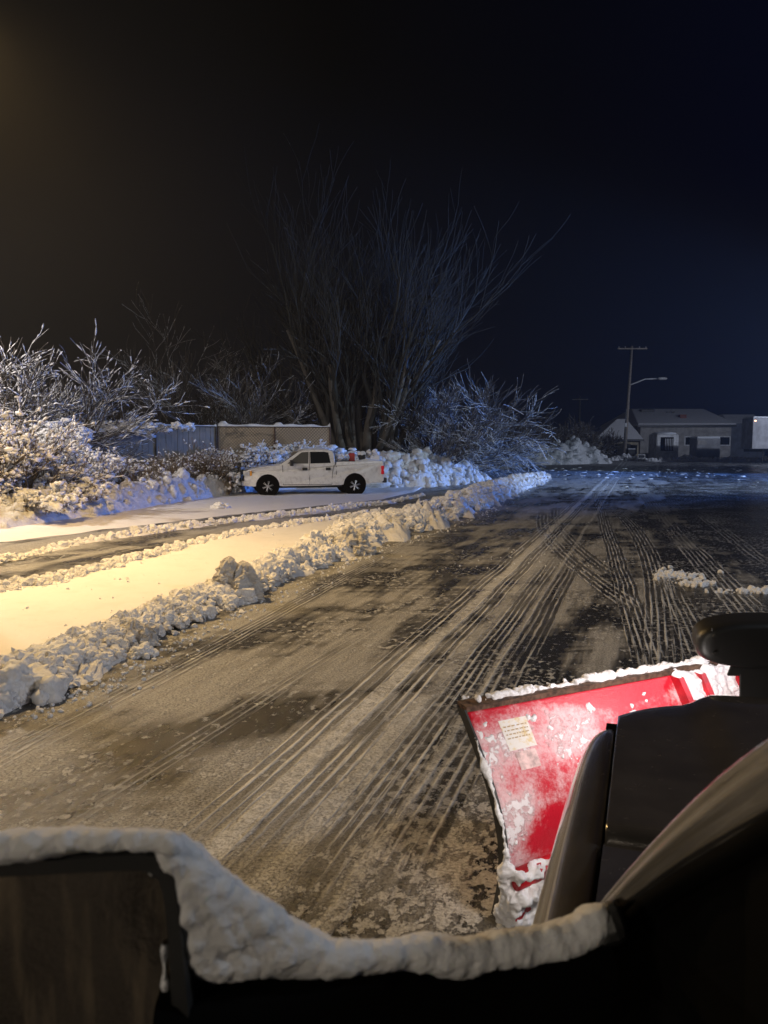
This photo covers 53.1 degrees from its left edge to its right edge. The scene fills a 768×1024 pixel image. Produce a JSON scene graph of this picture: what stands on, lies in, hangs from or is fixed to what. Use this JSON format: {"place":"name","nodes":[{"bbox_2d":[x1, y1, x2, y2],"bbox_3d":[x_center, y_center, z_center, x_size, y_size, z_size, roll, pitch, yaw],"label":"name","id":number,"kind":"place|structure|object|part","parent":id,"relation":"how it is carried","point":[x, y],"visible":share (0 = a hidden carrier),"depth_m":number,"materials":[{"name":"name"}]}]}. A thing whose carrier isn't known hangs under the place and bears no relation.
{"place":"outdoors","nodes":[
{"label":"outdoors","id":0,"kind":"place"},
{"bbox_2d":[0,447,767,939],"bbox_3d":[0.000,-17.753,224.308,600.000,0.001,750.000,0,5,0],"label":"ground","id":1,"kind":"structure","parent":0,"point":[310,759],"depth_m":6.82,"materials":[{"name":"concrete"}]},
{"bbox_2d":[0,659,71,709],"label":"snow lump","id":2,"kind":"object","parent":1,"relation":"on","point":[44,683],"visible":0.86,"depth_m":6.24,"materials":[{"name":"white snow"}]},
{"bbox_2d":[4,420,216,493],"bbox_3d":[-12.663,-2.363,32.920,12.263,3.101,0.200,-4,7,-41],"label":"fence","id":3,"kind":"object","parent":1,"relation":"on","point":[167,442],"visible":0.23,"depth_m":35.34,"materials":[{"name":"metal"}]},
{"bbox_2d":[87,417,157,435],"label":"shrub","id":4,"kind":"object","parent":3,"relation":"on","point":[105,429],"visible":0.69,"depth_m":31.31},
{"bbox_2d":[144,421,195,437],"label":"snow","id":5,"kind":"structure","parent":3,"relation":"on","point":[176,425],"depth_m":33.42,"materials":[{"name":"white snow"}]},
{"bbox_2d":[119,619,159,645],"bbox_3d":[-2.607,1.280,8.048,0.495,0.330,0.427,0,5,0],"label":"snow chunk","id":6,"kind":"object","parent":1,"relation":"on","point":[142,632],"visible":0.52,"depth_m":7.97,"materials":[{"name":"white snow"}]},
{"bbox_2d":[126,641,158,659],"bbox_3d":[-2.399,1.386,7.633,0.334,0.172,0.286,0,5,0],"label":"snow lump","id":7,"kind":"object","parent":1,"relation":"on","point":[144,650],"visible":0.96,"depth_m":7.57,"materials":[{"name":"white snow"}]},
{"bbox_2d":[0,465,295,528],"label":"snow bank","id":8,"kind":"structure","parent":1,"relation":"on","point":[180,484],"depth_m":25.04,"materials":[{"name":"white snow"}]},
{"bbox_2d":[0,480,87,514],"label":"shrub","id":9,"kind":"object","parent":8,"relation":"on","point":[57,499],"visible":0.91,"depth_m":19.75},
{"bbox_2d":[11,418,95,448],"bbox_3d":[-12.540,-2.634,28.382,3.817,1.645,2.437,0,5,0],"label":"shrub","id":10,"kind":"object","parent":8,"relation":"on","point":[83,432],"visible":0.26,"depth_m":27.66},
{"bbox_2d":[0,393,124,495],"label":"shrub","id":11,"kind":"object","parent":8,"relation":"on","point":[21,458],"visible":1,"depth_m":21.10,"materials":[{"name":"white plant"}]},
{"bbox_2d":[13,427,111,491],"bbox_3d":[-10.298,-1.527,23.282,3.715,2.374,3.293,-1,5,-10],"label":"shrub","id":12,"kind":"object","parent":8,"relation":"on","point":[73,459],"visible":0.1,"depth_m":23.26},
{"bbox_2d":[33,473,112,503],"bbox_3d":[-8.836,-0.663,22.129,2.310,0.952,1.924,0,5,0],"label":"shrub","id":13,"kind":"object","parent":8,"relation":"on","point":[92,489],"visible":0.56,"depth_m":21.71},
{"bbox_2d":[76,442,125,483],"bbox_3d":[-9.705,-1.483,25.240,2.471,1.695,2.843,-2,5,-22],"label":"shrub","id":14,"kind":"object","parent":8,"relation":"on","point":[100,467],"visible":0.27,"depth_m":25.06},
{"bbox_2d":[0,319,209,481],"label":"bare tree","id":15,"kind":"object","parent":8,"relation":"on","point":[66,406],"visible":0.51,"depth_m":30.87,"materials":[{"name":"white plant"}]},
{"bbox_2d":[107,454,172,484],"bbox_3d":[-8.900,-1.375,26.975,2.450,1.313,2.142,2,5,23],"label":"shrub","id":16,"kind":"object","parent":8,"relation":"on","point":[130,471],"visible":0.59,"depth_m":26.76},
{"bbox_2d":[134,447,209,478],"bbox_3d":[-8.119,-1.678,29.457,2.951,1.639,2.297,-1,5,-13],"label":"shrub","id":17,"kind":"object","parent":8,"relation":"on","point":[188,468],"visible":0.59,"depth_m":29.23,"materials":[{"name":"brown plant"}]},
{"bbox_2d":[154,439,245,481],"bbox_3d":[-7.407,-2.063,31.091,3.483,1.922,3.322,0,5,0],"label":"shrub","id":18,"kind":"object","parent":8,"relation":"on","point":[220,467],"visible":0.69,"depth_m":30.72,"materials":[{"name":"plant"}]},
{"bbox_2d":[202,442,268,471],"bbox_3d":[-6.696,-2.289,34.342,3.341,1.734,2.788,0,5,0],"label":"shrub","id":19,"kind":"object","parent":8,"relation":"on","point":[250,459],"visible":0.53,"depth_m":34.14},
{"bbox_2d":[240,439,291,464],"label":"shrub","id":20,"kind":"object","parent":8,"relation":"on","point":[277,454],"visible":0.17,"depth_m":35.07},
{"bbox_2d":[269,439,333,451],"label":"shrub","id":21,"kind":"object","parent":8,"relation":"on","point":[289,447],"visible":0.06,"depth_m":36.52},
{"bbox_2d":[0,519,345,654],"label":"snow strip","id":22,"kind":"object","parent":1,"relation":"on","point":[43,617],"visible":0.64,"depth_m":10.59,"materials":[{"name":"white snow"}]},
{"bbox_2d":[23,525,310,637],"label":"snow crumbs","id":23,"kind":"object","parent":22,"relation":"on","point":[127,578],"visible":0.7,"depth_m":10.26,"materials":[{"name":"white snow"}]},
{"bbox_2d":[0,507,381,592],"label":"snow windrow","id":24,"kind":"object","parent":1,"relation":"on","point":[15,582],"visible":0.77,"depth_m":13.14,"materials":[{"name":"white snow"}]},
{"bbox_2d":[0,486,422,541],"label":"snow field","id":25,"kind":"structure","parent":1,"relation":"on","point":[247,502],"depth_m":24.26,"materials":[{"name":"white snow"}]},
{"bbox_2d":[210,502,230,508],"bbox_3d":[-5.228,-0.171,24.551,0.689,0.350,0.662,3,6,28],"label":"snow lump","id":26,"kind":"object","parent":25,"relation":"on","point":[219,505],"visible":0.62,"depth_m":24.39,"materials":[{"name":"white snow"}]},
{"bbox_2d":[0,492,425,562],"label":"snow windrow","id":27,"kind":"object","parent":1,"relation":"on","point":[136,530],"visible":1,"depth_m":19.07,"materials":[{"name":"white snow"}]},
{"bbox_2d":[209,556,265,601],"bbox_3d":[-1.991,0.913,10.367,0.817,0.647,0.565,0,5,0],"label":"snow chunk","id":28,"kind":"object","parent":1,"relation":"on","point":[233,573],"visible":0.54,"depth_m":10.24,"materials":[{"name":"white snow"}]},
{"bbox_2d":[4,505,505,722],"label":"snow crumbs","id":29,"kind":"object","parent":1,"relation":"on","point":[84,692],"visible":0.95,"depth_m":7.18,"materials":[{"name":"white snow"}]},
{"bbox_2d":[217,421,330,456],"bbox_3d":[-5.349,-2.839,37.697,5.522,3.214,0.200,-1,5,-13],"label":"fence","id":30,"kind":"object","parent":1,"relation":"on","point":[233,436],"visible":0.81,"depth_m":37.52,"materials":[{"name":"metal"}]},
{"bbox_2d":[0,471,550,718],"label":"snow windrow","id":31,"kind":"object","parent":1,"relation":"on","point":[99,649],"visible":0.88,"depth_m":10.97,"materials":[{"name":"white snow"}]},
{"bbox_2d":[25,640,78,666],"bbox_3d":[-3.108,1.396,7.085,0.667,0.381,0.701,0,5,0],"label":"snow lump","id":32,"kind":"object","parent":31,"relation":"on","point":[60,645],"visible":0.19,"depth_m":7.06,"materials":[{"name":"white snow"}]},
{"bbox_2d":[227,448,386,494],"bbox_3d":[-3.259,-1.684,32.090,6.511,1.970,2.480,-1,5,-13],"label":"pickup truck","id":33,"kind":"object","parent":1,"relation":"on","point":[311,468],"visible":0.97,"depth_m":31.24,"materials":[{"name":"white paint"}]},
{"bbox_3d":[-3.489,-2.200,31.108,0.860,0.475,0.152,-1,5,-13],"label":"window","id":34,"kind":"part","parent":33,"relation":"part of","materials":[{"name":"grey glass"}]},
{"bbox_3d":[-2.598,-2.218,31.313,0.830,0.475,0.152,-1,5,-13],"label":"window","id":35,"kind":"part","parent":33,"relation":"part of","materials":[{"name":"black glass"}]},
{"bbox_2d":[334,453,349,460],"bbox_3d":[-1.818,-2.249,32.099,0.782,0.431,1.034,0,5,0],"label":"snow heap","id":36,"kind":"object","parent":33,"relation":"on","point":[342,457],"visible":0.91,"depth_m":31.84,"materials":[{"name":"white snow"}]},
{"bbox_2d":[348,453,354,460],"bbox_3d":[-1.357,-2.297,32.178,0.240,0.340,0.220,-1,5,-13],"label":"fuel can","id":37,"kind":"object","parent":33,"relation":"on","point":[352,456],"visible":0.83,"depth_m":32.07,"materials":[{"name":"red plastic"}]},
{"bbox_2d":[358,451,365,459],"bbox_3d":[-0.934,-2.362,32.325,0.361,0.423,0.365,0,5,0],"label":"bucket","id":38,"kind":"object","parent":33,"relation":"on","point":[361,455],"visible":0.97,"depth_m":32.20,"materials":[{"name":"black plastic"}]},
{"bbox_2d":[366,449,381,459],"bbox_3d":[-0.436,-2.423,32.518,0.697,0.511,0.538,0,5,0],"label":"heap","id":39,"kind":"object","parent":33,"relation":"on","point":[374,453],"visible":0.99,"depth_m":32.35,"materials":[{"name":"white snow"}]},
{"bbox_2d":[118,458,514,481],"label":"snow ground","id":40,"kind":"structure","parent":1,"relation":"on","point":[502,467],"depth_m":63.92,"materials":[{"name":"white snow"}]},
{"bbox_2d":[98,390,221,457],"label":"bare tree","id":41,"kind":"object","parent":40,"relation":"on","point":[200,417],"visible":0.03,"depth_m":43.30,"materials":[{"name":"brown plant"}]},
{"bbox_2d":[84,282,315,445],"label":"bare tree","id":42,"kind":"object","parent":40,"relation":"on","point":[239,420],"visible":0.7,"depth_m":40.83,"materials":[{"name":"brown plant"}]},
{"bbox_2d":[171,367,316,430],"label":"bare tree","id":43,"kind":"object","parent":40,"relation":"on","point":[213,408],"visible":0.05,"depth_m":47.49,"materials":[{"name":"brown plant"}]},
{"bbox_2d":[190,125,570,454],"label":"bare tree","id":44,"kind":"object","parent":40,"relation":"on","point":[348,376],"visible":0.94,"depth_m":41.09,"materials":[{"name":"brown plant"}]},
{"bbox_2d":[285,325,566,477],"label":"snow-covered bush","id":45,"kind":"object","parent":40,"relation":"on","point":[506,460],"visible":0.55,"depth_m":42.94,"materials":[{"name":"brown plant"}]},
{"bbox_2d":[398,398,548,473],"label":"shrub","id":46,"kind":"object","parent":40,"relation":"on","point":[521,453],"visible":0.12,"depth_m":49.99,"materials":[{"name":"brown plant"}]},
{"bbox_2d":[460,407,562,459],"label":"shrub","id":47,"kind":"object","parent":40,"relation":"on","point":[526,426],"visible":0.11,"depth_m":83.47,"materials":[{"name":"grey plant"}]},
{"bbox_2d":[495,413,585,446],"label":"shrub","id":48,"kind":"object","parent":40,"relation":"on","point":[538,431],"visible":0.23,"depth_m":86.54,"materials":[{"name":"grey plant"}]},
{"bbox_2d":[333,525,376,555],"bbox_3d":[-0.565,0.556,14.700,0.878,0.620,0.591,2,5,17],"label":"snow chunk","id":49,"kind":"object","parent":1,"relation":"on","point":[357,542],"visible":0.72,"depth_m":14.58,"materials":[{"name":"white snow"}]},
{"bbox_2d":[0,612,767,1023],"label":"plow truck","id":50,"kind":"object","parent":1,"relation":"on","point":[632,800],"visible":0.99,"depth_m":0.75,"materials":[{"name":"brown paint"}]},
{"bbox_2d":[0,825,182,865],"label":"snow layer","id":51,"kind":"object","parent":50,"relation":"on","point":[24,845],"visible":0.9,"depth_m":0.61,"materials":[{"name":"white snow"}]},
{"bbox_2d":[155,829,608,984],"bbox_3d":[0.022,0.371,0.737,0.472,0.238,0.109,-1,5,-16],"label":"snow heap","id":52,"kind":"object","parent":50,"relation":"on","point":[235,927],"visible":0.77,"depth_m":0.67,"materials":[{"name":"white snow"}]},
{"bbox_3d":[0.300,0.795,0.719,0.049,1.416,0.511,-1,5,-10],"label":"door","id":53,"kind":"part","parent":50,"relation":"part of","materials":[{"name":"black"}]},
{"bbox_2d":[317,447,491,488],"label":"snow bank","id":54,"kind":"structure","parent":1,"relation":"on","point":[424,467],"depth_m":38.19,"materials":[{"name":"white snow"}]},
{"bbox_2d":[327,444,369,459],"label":"shrub","id":55,"kind":"object","parent":54,"relation":"on","point":[339,450],"visible":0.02,"depth_m":37.14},
{"bbox_2d":[378,401,499,470],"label":"shrub","id":56,"kind":"object","parent":54,"relation":"on","point":[465,447],"visible":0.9,"depth_m":40.56,"materials":[{"name":"white plant"}]},
{"bbox_2d":[392,544,604,578],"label":"snow clods","id":57,"kind":"object","parent":1,"relation":"on","point":[505,561],"visible":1,"depth_m":13.70,"materials":[{"name":"white snow"}]},
{"bbox_2d":[471,435,611,465],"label":"snow bank","id":58,"kind":"structure","parent":1,"relation":"on","point":[576,450],"depth_m":80.89,"materials":[{"name":"white snow"}]},
{"bbox_2d":[526,413,611,454],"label":"shrub","id":59,"kind":"object","parent":1,"relation":"on","point":[590,438],"visible":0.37,"depth_m":91.60,"materials":[{"name":"grey plant"}]},
{"bbox_2d":[573,396,587,429],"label":"utility pole","id":60,"kind":"object","parent":1,"relation":"on","point":[579,418],"visible":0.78,"depth_m":111.01,"materials":[{"name":"wood"}]},
{"bbox_2d":[571,423,625,454],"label":"shrub","id":61,"kind":"object","parent":1,"relation":"on","point":[608,440],"visible":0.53,"depth_m":98.71,"materials":[{"name":"grey plant"}]},
{"bbox_2d":[587,419,643,457],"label":"annexe","id":62,"kind":"structure","parent":1,"relation":"on","point":[634,437],"depth_m":103.91,"materials":[{"name":"grey wood"}]},
{"bbox_2d":[630,445,636,453],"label":"window","id":63,"kind":"structure","parent":62,"relation":"in","point":[631,446],"depth_m":103.76,"materials":[{"name":"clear glass"}]},
{"bbox_2d":[610,453,644,460],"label":"snow heap","id":64,"kind":"object","parent":1,"relation":"on","point":[625,457],"visible":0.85,"depth_m":96.45,"materials":[{"name":"white snow"}]},
{"bbox_2d":[627,448,634,455],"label":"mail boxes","id":65,"kind":"object","parent":1,"relation":"on","point":[631,452],"visible":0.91,"depth_m":97.47,"materials":[{"name":"black metal"}]},
{"bbox_2d":[638,454,644,458],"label":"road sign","id":66,"kind":"object","parent":1,"relation":"on","point":[641,456],"visible":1,"depth_m":91.70,"materials":[{"name":"metal"}]},
{"bbox_2d":[617,346,666,453],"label":"utility pole","id":67,"kind":"object","parent":1,"relation":"on","point":[627,407],"visible":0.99,"depth_m":97.21,"materials":[{"name":"brown wood"}]},
{"bbox_2d":[542,467,767,486],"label":"ice crumbs","id":68,"kind":"object","parent":1,"relation":"on","point":[632,474],"visible":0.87,"depth_m":54.27,"materials":[{"name":"white ice"}]},
{"bbox_2d":[651,565,723,581],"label":"snow clods","id":69,"kind":"object","parent":1,"relation":"on","point":[663,572],"visible":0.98,"depth_m":12.18,"materials":[{"name":"white snow"}]},
{"bbox_2d":[675,579,715,587],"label":"snow clods","id":70,"kind":"object","parent":1,"relation":"on","point":[695,583],"visible":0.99,"depth_m":11.39,"materials":[{"name":"white snow"}]},
{"bbox_2d":[643,454,767,461],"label":"snow windrow","id":71,"kind":"object","parent":1,"relation":"on","point":[689,458],"visible":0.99,"depth_m":92.19,"materials":[{"name":"white snow"}]},
{"bbox_2d":[705,585,767,594],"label":"snow clods","id":72,"kind":"object","parent":1,"relation":"on","point":[750,589],"visible":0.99,"depth_m":10.85,"materials":[{"name":"white snow"}]},
{"bbox_2d":[741,416,767,462],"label":"box trailer","id":73,"kind":"object","parent":1,"relation":"on","point":[754,438],"visible":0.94,"depth_m":83.69,"materials":[{"name":"white metal"}]},
{"bbox_2d":[0,0,767,446],"label":"sky","id":74,"kind":"structure","parent":0,"point":[126,126],"materials":[{"name":"black"}]},
{"bbox_2d":[648,431,678,458],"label":"storage shed","id":75,"kind":"structure","parent":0,"point":[662,444],"depth_m":95.69,"materials":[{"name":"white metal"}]},
{"bbox_2d":[599,409,736,457],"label":"warehouse","id":76,"kind":"structure","parent":0,"point":[685,425],"depth_m":107.62,"materials":[{"name":"grey painted siding"},{"name":"snow-covered roofing"},{"name":"dark glass"}]},
{"bbox_2d":[684,436,691,445],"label":"window","id":77,"kind":"structure","parent":76,"relation":"in","point":[686,438],"depth_m":107.44,"materials":[{"name":"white glass"}]},
{"bbox_2d":[719,436,730,445],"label":"window","id":78,"kind":"structure","parent":76,"relation":"in","point":[724,440],"depth_m":107.42,"materials":[{"name":"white glass"}]},
{"bbox_2d":[689,436,719,458],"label":"storage box","id":79,"kind":"object","parent":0,"point":[704,446],"visible":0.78,"depth_m":96.69,"materials":[{"name":"grey"}]},
{"bbox_2d":[718,414,764,457],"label":"metal building","id":80,"kind":"structure","parent":0,"point":[736,437],"depth_m":117.66,"materials":[{"name":"grey metal"}]}
]}

